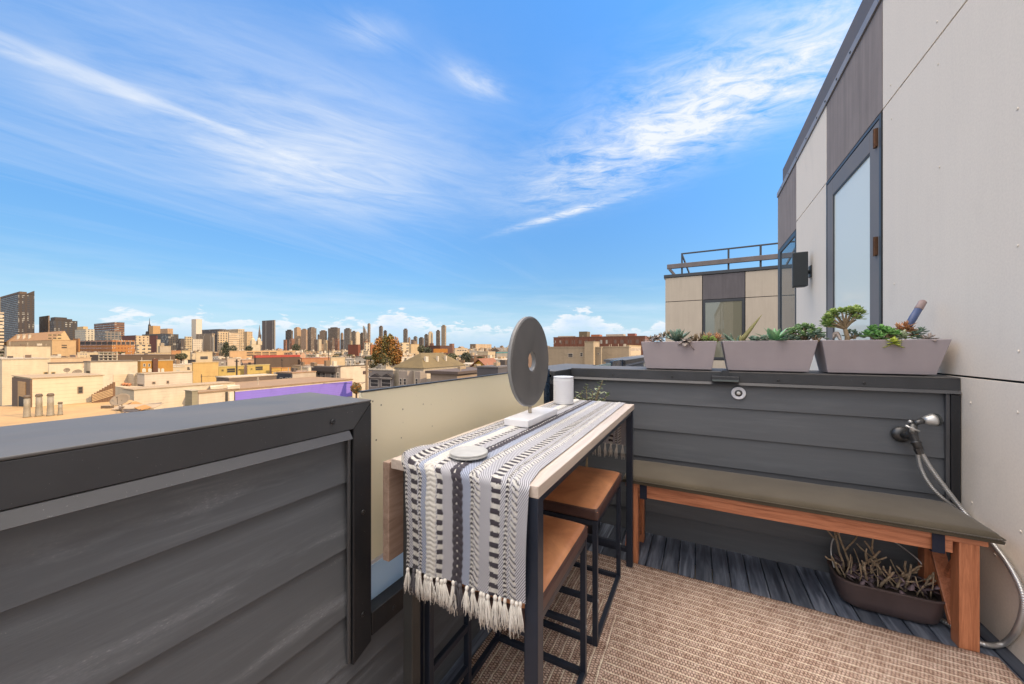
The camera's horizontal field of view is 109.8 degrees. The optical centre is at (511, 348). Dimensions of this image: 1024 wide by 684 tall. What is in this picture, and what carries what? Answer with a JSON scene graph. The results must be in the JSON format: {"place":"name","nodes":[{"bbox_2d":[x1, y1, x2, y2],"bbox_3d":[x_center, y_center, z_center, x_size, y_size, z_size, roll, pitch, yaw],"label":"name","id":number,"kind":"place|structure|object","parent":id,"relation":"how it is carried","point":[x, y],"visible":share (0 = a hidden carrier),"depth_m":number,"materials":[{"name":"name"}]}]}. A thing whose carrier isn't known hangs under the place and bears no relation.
{"place":"outdoors","nodes":[
{"label":"outdoors","id":0,"kind":"place"},
{"bbox_2d":[0,312,3,354],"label":"tower","id":1,"kind":"structure","parent":0,"point":[2,331],"depth_m":332.33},
{"bbox_2d":[0,291,33,341],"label":"tower","id":2,"kind":"structure","parent":0,"point":[17,308],"depth_m":631.60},
{"bbox_2d":[0,354,49,405],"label":"building","id":3,"kind":"structure","parent":0,"point":[10,366],"depth_m":85.54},
{"bbox_2d":[4,341,49,361],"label":"building","id":4,"kind":"structure","parent":0,"point":[37,351],"depth_m":115.46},
{"bbox_2d":[4,331,75,355],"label":"building","id":5,"kind":"structure","parent":0,"point":[61,343],"depth_m":278.84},
{"bbox_2d":[39,315,49,332],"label":"tower","id":6,"kind":"structure","parent":0,"point":[44,323],"depth_m":671.61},
{"bbox_2d":[49,317,76,339],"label":"tower","id":7,"kind":"structure","parent":0,"point":[68,326],"depth_m":610.74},
{"bbox_2d":[48,362,83,373],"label":"building","id":8,"kind":"structure","parent":0,"point":[56,367],"depth_m":85.78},
{"bbox_2d":[50,357,91,367],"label":"building","id":9,"kind":"structure","parent":0,"point":[74,359],"depth_m":129.45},
{"bbox_2d":[75,326,94,340],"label":"tower","id":10,"kind":"structure","parent":0,"point":[83,333],"depth_m":525.88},
{"bbox_2d":[80,340,134,354],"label":"building","id":11,"kind":"structure","parent":0,"point":[127,346],"depth_m":350.46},
{"bbox_2d":[94,331,120,339],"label":"tower","id":12,"kind":"structure","parent":0,"point":[107,335],"depth_m":568.89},
{"bbox_2d":[94,322,124,339],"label":"tower","id":13,"kind":"structure","parent":0,"point":[114,326],"depth_m":710.96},
{"bbox_2d":[83,360,137,387],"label":"building","id":14,"kind":"structure","parent":0,"point":[108,369],"depth_m":90.84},
{"bbox_2d":[135,336,148,349],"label":"building","id":15,"kind":"structure","parent":0,"point":[142,340],"depth_m":444.75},
{"bbox_2d":[136,344,150,352],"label":"building","id":16,"kind":"structure","parent":0,"point":[140,348],"depth_m":333.57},
{"bbox_2d":[142,318,160,342],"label":"building","id":17,"kind":"structure","parent":0,"point":[153,331],"depth_m":921.92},
{"bbox_2d":[149,335,156,352],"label":"building","id":18,"kind":"structure","parent":0,"point":[152,341],"depth_m":433.83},
{"bbox_2d":[113,371,193,395],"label":"building","id":19,"kind":"structure","parent":0,"point":[149,379],"depth_m":63.57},
{"bbox_2d":[137,356,173,372],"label":"building","id":20,"kind":"structure","parent":0,"point":[154,365],"depth_m":120.59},
{"bbox_2d":[161,334,178,349],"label":"tower","id":21,"kind":"structure","parent":0,"point":[168,339],"depth_m":766.54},
{"bbox_2d":[184,336,191,350],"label":"tower","id":22,"kind":"structure","parent":0,"point":[187,343],"depth_m":663.88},
{"bbox_2d":[184,389,198,405],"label":"building","id":23,"kind":"structure","parent":0,"point":[191,396],"depth_m":49.34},
{"bbox_2d":[191,319,201,338],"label":"tower","id":24,"kind":"structure","parent":0,"point":[196,326],"depth_m":956.31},
{"bbox_2d":[192,339,201,350],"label":"tower","id":25,"kind":"structure","parent":0,"point":[196,344],"depth_m":644.46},
{"bbox_2d":[195,352,211,361],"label":"building","id":26,"kind":"structure","parent":0,"point":[203,356],"depth_m":172.58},
{"bbox_2d":[191,362,218,382],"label":"building","id":27,"kind":"structure","parent":0,"point":[208,371],"depth_m":98.23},
{"bbox_2d":[196,334,214,351],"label":"tower","id":28,"kind":"structure","parent":0,"point":[208,342],"depth_m":728.30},
{"bbox_2d":[217,331,228,350],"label":"tower","id":29,"kind":"structure","parent":0,"point":[222,337],"depth_m":644.03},
{"bbox_2d":[218,365,244,375],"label":"building","id":30,"kind":"structure","parent":0,"point":[226,370],"depth_m":106.32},
{"bbox_2d":[228,333,238,349],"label":"tower","id":31,"kind":"structure","parent":0,"point":[233,339],"depth_m":628.02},
{"bbox_2d":[225,329,244,350],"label":"tower","id":32,"kind":"structure","parent":0,"point":[241,338],"depth_m":806.13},
{"bbox_2d":[215,374,276,381],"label":"building","id":33,"kind":"structure","parent":0,"point":[241,378],"depth_m":75.15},
{"bbox_2d":[244,332,251,350],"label":"tower","id":34,"kind":"structure","parent":0,"point":[247,337],"depth_m":782.73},
{"bbox_2d":[249,338,261,350],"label":"building","id":35,"kind":"structure","parent":0,"point":[254,344],"depth_m":565.06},
{"bbox_2d":[246,364,269,373],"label":"building","id":36,"kind":"structure","parent":0,"point":[259,369],"depth_m":110.70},
{"bbox_2d":[229,351,294,358],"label":"building","id":37,"kind":"structure","parent":0,"point":[243,354],"depth_m":230.07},
{"bbox_2d":[262,320,274,349],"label":"tower","id":38,"kind":"structure","parent":0,"point":[268,334],"depth_m":2025.47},
{"bbox_2d":[254,355,299,373],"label":"building","id":39,"kind":"structure","parent":0,"point":[280,360],"depth_m":157.66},
{"bbox_2d":[276,366,316,378],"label":"building","id":40,"kind":"structure","parent":0,"point":[293,373],"depth_m":86.14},
{"bbox_2d":[301,329,306,349],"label":"tower","id":41,"kind":"structure","parent":0,"point":[303,339],"depth_m":2412.33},
{"bbox_2d":[307,327,316,350],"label":"tower","id":42,"kind":"structure","parent":0,"point":[311,334],"depth_m":2160.94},
{"bbox_2d":[301,357,329,364],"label":"building","id":43,"kind":"structure","parent":0,"point":[320,360],"depth_m":170.37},
{"bbox_2d":[311,366,340,377],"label":"building","id":44,"kind":"structure","parent":0,"point":[329,371],"depth_m":89.13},
{"bbox_2d":[328,327,339,349],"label":"tower","id":45,"kind":"structure","parent":0,"point":[334,332],"depth_m":2263.04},
{"bbox_2d":[344,328,350,349],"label":"tower","id":46,"kind":"structure","parent":0,"point":[347,335],"depth_m":2008.48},
{"bbox_2d":[348,345,359,355],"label":"building","id":47,"kind":"structure","parent":0,"point":[354,350],"depth_m":422.74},
{"bbox_2d":[340,361,369,397],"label":"building","id":48,"kind":"structure","parent":0,"point":[354,372],"depth_m":95.88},
{"bbox_2d":[368,369,394,389],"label":"building","id":49,"kind":"structure","parent":0,"point":[380,378],"depth_m":75.48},
{"bbox_2d":[393,353,464,385],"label":"building","id":50,"kind":"structure","parent":0,"point":[411,370],"depth_m":74.67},
{"bbox_2d":[0,0,861,348],"label":"sky","id":51,"kind":"structure","parent":0,"point":[474,169],"materials":[{"name":"blue"}]},
{"bbox_2d":[424,345,451,353],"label":"building","id":52,"kind":"structure","parent":0,"point":[449,348],"depth_m":335.11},
{"bbox_2d":[425,364,487,381],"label":"building","id":53,"kind":"structure","parent":0,"point":[452,373],"depth_m":66.07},
{"bbox_2d":[470,358,497,366],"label":"building","id":54,"kind":"structure","parent":0,"point":[485,361],"depth_m":94.05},
{"bbox_2d":[476,360,507,375],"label":"building","id":55,"kind":"structure","parent":0,"point":[496,367],"depth_m":59.30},
{"bbox_2d":[548,347,583,364],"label":"building","id":56,"kind":"structure","parent":0,"point":[565,355],"depth_m":98.50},
{"bbox_2d":[584,341,598,364],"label":"building","id":57,"kind":"structure","parent":0,"point":[589,352],"depth_m":94.61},
{"bbox_2d":[553,331,652,354],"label":"building","id":58,"kind":"structure","parent":0,"point":[606,340],"depth_m":180.12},
{"bbox_2d":[601,344,631,363],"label":"building","id":59,"kind":"structure","parent":0,"point":[611,351],"depth_m":100.80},
{"bbox_2d":[627,345,640,355],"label":"building","id":60,"kind":"structure","parent":0,"point":[635,350],"depth_m":137.90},
{"bbox_2d":[439,520,1023,683],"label":"deck","id":61,"kind":"structure","parent":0,"point":[797,585],"depth_m":2.02,"materials":[{"name":"wood"}]},
{"bbox_2d":[0,363,595,683],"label":"parapet wall","id":62,"kind":"structure","parent":61,"relation":"on","point":[227,542],"depth_m":0.74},
{"bbox_2d":[358,369,549,599],"bbox_3d":[-0.112,0.465,1.801,0.035,0.668,1.552,0,0,27],"label":"glass balustrade","id":63,"kind":"object","parent":62,"relation":"on","point":[404,418],"visible":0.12,"depth_m":1.33,"materials":[{"name":"beige glass"}]},
{"bbox_2d":[573,381,608,533],"bbox_3d":[0.538,0.751,2.503,0.297,1.091,0.244,0,0,27],"label":"potted plant","id":64,"kind":"object","parent":61,"relation":"on","point":[589,529],"visible":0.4,"depth_m":2.46,"materials":[{"name":"green plant"}]},
{"bbox_2d":[460,550,1023,683],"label":"outdoor rug","id":65,"kind":"object","parent":61,"relation":"on","point":[663,627],"visible":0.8,"depth_m":1.56,"materials":[{"name":"carpet"}]},
{"bbox_2d":[420,515,587,683],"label":"bar stool","id":66,"kind":"object","parent":65,"relation":"on","point":[564,544],"visible":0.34,"depth_m":1.35,"materials":[{"name":"metal"}]},
{"bbox_2d":[383,401,633,683],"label":"bar table","id":67,"kind":"object","parent":65,"relation":"on","point":[549,478],"visible":0.49,"depth_m":1.09,"materials":[{"name":"metal"}]},
{"bbox_2d":[401,399,625,638],"bbox_3d":[0.183,0.510,1.617,0.438,0.411,1.504,0,0,27],"label":"table runner","id":68,"kind":"object","parent":67,"relation":"on","point":[466,521],"visible":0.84,"depth_m":0.98,"materials":[{"name":"fabric"}]},
{"bbox_2d":[449,453,487,460],"bbox_3d":[-0.131,0.318,1.087,0.115,0.006,0.115,0,0,27],"label":"coaster","id":69,"kind":"object","parent":68,"relation":"on","point":[468,459],"visible":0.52,"depth_m":1.04,"materials":[{"name":"ceramic"}]},
{"bbox_2d":[449,446,487,457],"bbox_3d":[-0.131,0.312,1.089,0.115,0.006,0.115,0,0,27],"label":"coaster","id":70,"kind":"object","parent":69,"relation":"on","point":[468,451],"visible":1,"depth_m":1.07,"materials":[{"name":"white ceramic"}]},
{"bbox_2d":[504,316,556,427],"bbox_3d":[0.091,0.089,1.651,0.113,0.474,0.412,0,0,27],"label":"disc sculpture","id":71,"kind":"object","parent":68,"relation":"on","point":[526,383],"visible":1,"depth_m":1.60,"materials":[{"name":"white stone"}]},
{"bbox_2d":[553,376,573,404],"bbox_3d":[0.307,0.245,2.150,0.119,0.161,0.119,0,0,27],"label":"candle jar","id":72,"kind":"object","parent":68,"relation":"on","point":[563,390],"visible":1,"depth_m":2.10,"materials":[{"name":"white ceramic"}]},
{"bbox_2d":[543,466,620,646],"bbox_3d":[0.309,0.985,1.884,0.418,0.609,0.544,0,0,27],"label":"bar stool","id":73,"kind":"object","parent":65,"relation":"on","point":[583,494],"visible":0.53,"depth_m":1.67,"materials":[{"name":"metal"}]},
{"bbox_2d":[571,365,961,574],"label":"divider wall","id":74,"kind":"structure","parent":61,"relation":"on","point":[822,427],"depth_m":2.19,"materials":[{"name":"wood"}]},
{"bbox_2d":[641,341,716,369],"bbox_3d":[1.181,0.045,2.555,0.469,0.190,0.246,0,0,27],"label":"planter box","id":75,"kind":"object","parent":74,"relation":"on","point":[671,355],"visible":0.91,"depth_m":2.46,"materials":[{"name":"concrete"}]},
{"bbox_2d":[664,329,693,340],"bbox_3d":[1.168,-0.095,2.562,0.175,0.099,0.218,0,0,-12],"label":"succulent","id":76,"kind":"object","parent":75,"relation":"on","point":[678,334],"visible":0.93,"depth_m":2.51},
{"bbox_2d":[689,331,719,340],"bbox_3d":[1.305,-0.081,2.442,0.195,0.089,0.117,0,0,27],"label":"aloe","id":77,"kind":"object","parent":75,"relation":"in","point":[696,337],"visible":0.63,"depth_m":2.44,"materials":[{"name":"green plant"}]},
{"bbox_2d":[711,370,739,382],"bbox_3d":[1.366,0.175,2.308,0.153,0.071,0.084,0,0,27],"label":"clip light","id":78,"kind":"object","parent":74,"relation":"attached to","point":[725,377],"visible":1,"depth_m":2.28,"materials":[{"name":"black metal"}]},
{"bbox_2d":[731,387,745,399],"bbox_3d":[1.441,0.283,2.291,0.080,0.080,0.017,0,0,27],"label":"wall light","id":79,"kind":"object","parent":74,"relation":"attached to","point":[738,393],"visible":1,"depth_m":2.29,"materials":[{"name":"metal"}]},
{"bbox_2d":[721,340,817,371],"bbox_3d":[1.631,0.045,2.322,0.483,0.190,0.246,0,0,27],"label":"planter box","id":80,"kind":"object","parent":74,"relation":"on","point":[790,355],"visible":1,"depth_m":2.22,"materials":[{"name":"concrete"}]},
{"bbox_2d":[734,315,761,340],"bbox_3d":[1.516,-0.124,2.347,0.191,0.197,0.047,0,0,27],"label":"aloe","id":81,"kind":"object","parent":80,"relation":"on","point":[744,336],"visible":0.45,"depth_m":2.33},
{"bbox_2d":[745,334,772,340],"bbox_3d":[1.564,-0.064,2.280,0.144,0.054,0.146,0,0,27],"label":"sedum","id":82,"kind":"object","parent":80,"relation":"in","point":[757,338],"visible":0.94,"depth_m":2.25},
{"bbox_2d":[755,328,794,340],"bbox_3d":[1.672,-0.086,2.270,0.230,0.105,0.305,0,0,-11],"label":"agave","id":83,"kind":"object","parent":80,"relation":"in","point":[774,334],"visible":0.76,"depth_m":2.23,"materials":[{"name":"green plant"}]},
{"bbox_2d":[784,322,825,339],"bbox_3d":[1.792,-0.099,2.200,0.202,0.127,0.149,0,0,27],"label":"jade plant","id":84,"kind":"object","parent":80,"relation":"in","point":[804,329],"visible":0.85,"depth_m":2.19,"materials":[{"name":"green plant"}]},
{"bbox_2d":[805,328,829,342],"bbox_3d":[1.815,-0.078,2.147,0.121,0.085,0.081,0,0,27],"label":"jade plant","id":85,"kind":"object","parent":80,"relation":"in","point":[818,335],"visible":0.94,"depth_m":2.13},
{"bbox_2d":[814,339,951,374],"bbox_3d":[2.091,0.045,2.083,0.521,0.190,0.246,0,0,27],"label":"planter box","id":86,"kind":"object","parent":74,"relation":"on","point":[919,357],"visible":0.9,"depth_m":1.99,"materials":[{"name":"concrete"}]},
{"bbox_2d":[818,304,866,339],"bbox_3d":[1.952,-0.133,2.123,0.224,0.259,0.143,0,0,27],"label":"tree succulent","id":87,"kind":"object","parent":86,"relation":"in","point":[830,316],"visible":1,"depth_m":2.11,"materials":[{"name":"green plant"}]},
{"bbox_2d":[859,324,906,339],"bbox_3d":[2.084,-0.087,2.022,0.197,0.105,0.137,0,0,27],"label":"jade plant","id":88,"kind":"object","parent":86,"relation":"in","point":[873,332],"visible":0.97,"depth_m":2.01,"materials":[{"name":"green plant"}]},
{"bbox_2d":[894,320,918,338],"bbox_3d":[2.202,-0.095,2.001,0.160,0.134,0.112,0,0,27],"label":"succulent","id":89,"kind":"object","parent":86,"relation":"on","point":[905,325],"visible":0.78,"depth_m":2.00,"materials":[{"name":"orange plant"}]},
{"bbox_2d":[897,300,926,339],"bbox_3d":[2.212,-0.127,2.011,0.220,0.297,0.036,0,0,-7],"label":"hand trowel","id":90,"kind":"object","parent":86,"relation":"in","point":[916,311],"visible":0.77,"depth_m":2.00,"materials":[{"name":"metal"}]},
{"bbox_2d":[911,327,928,338],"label":"succulent","id":91,"kind":"object","parent":86,"relation":"in","point":[919,331],"visible":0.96,"depth_m":1.96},
{"bbox_2d":[890,420,923,448],"bbox_3d":[2.068,0.444,1.879,0.086,0.151,0.141,0,0,27],"label":"garden tap","id":92,"kind":"object","parent":74,"relation":"attached to","point":[905,434],"visible":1,"depth_m":1.86,"materials":[{"name":"metal"}]},
{"bbox_2d":[913,414,942,425],"bbox_3d":[2.118,0.362,1.843,0.102,0.066,0.064,0,0,27],"label":"spray nozzle","id":93,"kind":"object","parent":92,"relation":"attached to","point":[933,419],"visible":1,"depth_m":1.82,"materials":[{"name":"metal"}]},
{"bbox_2d":[625,484,988,652],"bbox_3d":[1.424,1.054,2.015,1.495,0.489,0.352,0,0,27],"label":"wooden bench","id":94,"kind":"object","parent":61,"relation":"on","point":[957,576],"visible":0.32,"depth_m":1.68,"materials":[{"name":"brown wood"}]},
{"bbox_2d":[622,460,1006,553],"bbox_3d":[1.437,0.831,2.001,1.536,0.138,0.395,0,0,27],"label":"bench cushion","id":95,"kind":"object","parent":94,"relation":"on","point":[939,520],"visible":0.94,"depth_m":1.84,"materials":[{"name":"grey fabric"}]},
{"bbox_2d":[825,530,944,624],"bbox_3d":[1.856,1.120,1.828,0.445,0.357,0.242,0,0,27],"label":"trough planter","id":96,"kind":"object","parent":61,"relation":"on","point":[875,586],"visible":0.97,"depth_m":1.76,"materials":[{"name":"plastic"}]},
{"bbox_2d":[913,448,1023,648],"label":"metal hose","id":97,"kind":"object","parent":61,"relation":"on","point":[1013,634],"visible":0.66,"depth_m":1.56,"materials":[{"name":"metal"}]},
{"bbox_2d":[777,0,1023,663],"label":"apartment building","id":98,"kind":"structure","parent":0,"point":[900,193],"depth_m":1.99,"materials":[{"name":"beige concrete"}]},
{"bbox_2d":[778,230,795,339],"bbox_3d":[4.198,-0.199,5.503,0.019,2.878,1.255,0,0,27],"label":"window","id":99,"kind":"structure","parent":98,"relation":"in","point":[786,294],"depth_m":5.52,"materials":[{"name":"clear glass"}]},
{"bbox_2d":[792,251,811,287],"bbox_3d":[3.472,-0.945,4.321,0.188,0.410,0.134,0,0,27],"label":"wall speaker","id":100,"kind":"object","parent":98,"relation":"attached to","point":[801,272],"depth_m":4.28},
{"bbox_2d":[827,121,878,339],"bbox_3d":[2.992,-0.243,3.200,0.041,2.905,1.208,0,0,27],"label":"door","id":101,"kind":"structure","parent":98,"relation":"in","point":[853,193],"depth_m":3.07,"materials":[{"name":"clear glass"}]},
{"bbox_3d":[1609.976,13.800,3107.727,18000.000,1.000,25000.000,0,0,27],"label":"ground","id":102,"kind":"structure","parent":0,"visible":0},
{"bbox_2d":[12,373,104,406],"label":"building","id":103,"kind":"structure","parent":102,"relation":"on","point":[69,388],"depth_m":42.23,"materials":[{"name":"paint"}]},
{"bbox_2d":[0,400,153,426],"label":"building","id":104,"kind":"structure","parent":102,"relation":"on","point":[11,415],"depth_m":36.71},
{"bbox_2d":[22,395,30,417],"bbox_3d":[-46.022,5.443,34.161,0.527,2.104,0.527,0,0,27],"label":"vent duct","id":105,"kind":"object","parent":104,"relation":"on","point":[26,407],"visible":1,"depth_m":34.04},
{"bbox_2d":[34,394,42,416],"bbox_3d":[-45.548,5.403,34.667,0.535,2.183,0.535,0,0,27],"label":"vent duct","id":106,"kind":"object","parent":104,"relation":"on","point":[38,407],"visible":1,"depth_m":34.52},
{"bbox_2d":[46,393,54,415],"bbox_3d":[-44.772,5.395,34.925,0.539,2.200,0.539,0,0,27],"label":"vent duct","id":107,"kind":"object","parent":104,"relation":"on","point":[50,404],"visible":1,"depth_m":34.80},
{"bbox_2d":[91,382,114,402],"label":"wooden stairs","id":108,"kind":"structure","parent":104,"relation":"on","point":[106,394],"depth_m":44.00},
{"bbox_2d":[109,393,129,412],"bbox_3d":[-35.799,5.058,32.867,1.185,1.856,1.185,0,0,27],"label":"satellite dish","id":109,"kind":"object","parent":104,"relation":"on","point":[119,399],"visible":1,"depth_m":32.98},
{"bbox_2d":[111,401,163,412],"bbox_3d":[-39.647,6.100,38.205,10.639,0.583,3.558,0,0,35],"label":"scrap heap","id":110,"kind":"object","parent":104,"relation":"on","point":[135,406],"visible":0.87,"depth_m":37.85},
{"bbox_2d":[90,353,174,363],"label":"building","id":111,"kind":"structure","parent":102,"relation":"on","point":[144,356],"depth_m":159.44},
{"bbox_2d":[121,381,235,408],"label":"building","id":112,"kind":"structure","parent":102,"relation":"on","point":[170,396],"depth_m":55.28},
{"bbox_2d":[173,360,191,370],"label":"house","id":113,"kind":"structure","parent":102,"relation":"on","point":[187,365],"depth_m":159.52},
{"bbox_2d":[219,341,230,358],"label":"conifer","id":114,"kind":"object","parent":102,"relation":"on","point":[225,349],"visible":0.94,"depth_m":239.04,"materials":[{"name":"green plant"}]},
{"bbox_2d":[226,355,253,374],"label":"house","id":115,"kind":"structure","parent":102,"relation":"on","point":[248,361],"depth_m":154.63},
{"bbox_2d":[198,377,352,404],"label":"building","id":116,"kind":"structure","parent":102,"relation":"on","point":[277,387],"depth_m":68.54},
{"bbox_2d":[284,350,312,364],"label":"house","id":117,"kind":"structure","parent":102,"relation":"on","point":[302,354],"depth_m":242.11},
{"bbox_2d":[299,360,341,370],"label":"house","id":118,"kind":"structure","parent":102,"relation":"on","point":[327,363],"depth_m":109.75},
{"bbox_2d":[350,383,361,397],"bbox_3d":[-26.034,9.407,59.977,1.933,7.793,1.884,0,0,27],"label":"tree","id":119,"kind":"object","parent":102,"relation":"on","point":[354,387],"visible":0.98,"depth_m":59.66,"materials":[{"name":"orange plant"}]},
{"bbox_2d":[371,333,402,365],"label":"autumn tree","id":120,"kind":"object","parent":102,"relation":"on","point":[390,349],"visible":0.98,"depth_m":110.90,"materials":[{"name":"orange plant"}]},
{"bbox_2d":[595,347,602,364],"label":"building","id":121,"kind":"structure","parent":102,"relation":"on","point":[598,355],"depth_m":95.43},
{"bbox_2d":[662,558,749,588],"bbox_3d":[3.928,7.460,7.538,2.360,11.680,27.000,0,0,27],"label":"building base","id":122,"kind":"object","parent":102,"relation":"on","point":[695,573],"depth_m":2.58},
{"bbox_2d":[596,355,644,366],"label":"parapet wall","id":123,"kind":"structure","parent":122,"relation":"on","point":[638,360],"depth_m":5.16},
{"bbox_2d":[664,265,777,367],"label":"apartment building","id":124,"kind":"structure","parent":102,"relation":"on","point":[735,303],"depth_m":12.71,"materials":[{"name":"stone"}]},
{"bbox_2d":[667,242,777,273],"bbox_3d":[8.126,-3.173,12.924,4.660,0.835,0.827,0,0,27],"label":"roof railing","id":125,"kind":"object","parent":124,"relation":"on","point":[760,258],"visible":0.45,"depth_m":12.81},
{"bbox_2d":[703,298,744,359],"bbox_3d":[7.455,-0.680,12.705,1.270,2.140,0.036,0,0,27],"label":"window","id":126,"kind":"structure","parent":124,"relation":"in","point":[721,316],"depth_m":12.70,"materials":[{"name":"clear glass"}]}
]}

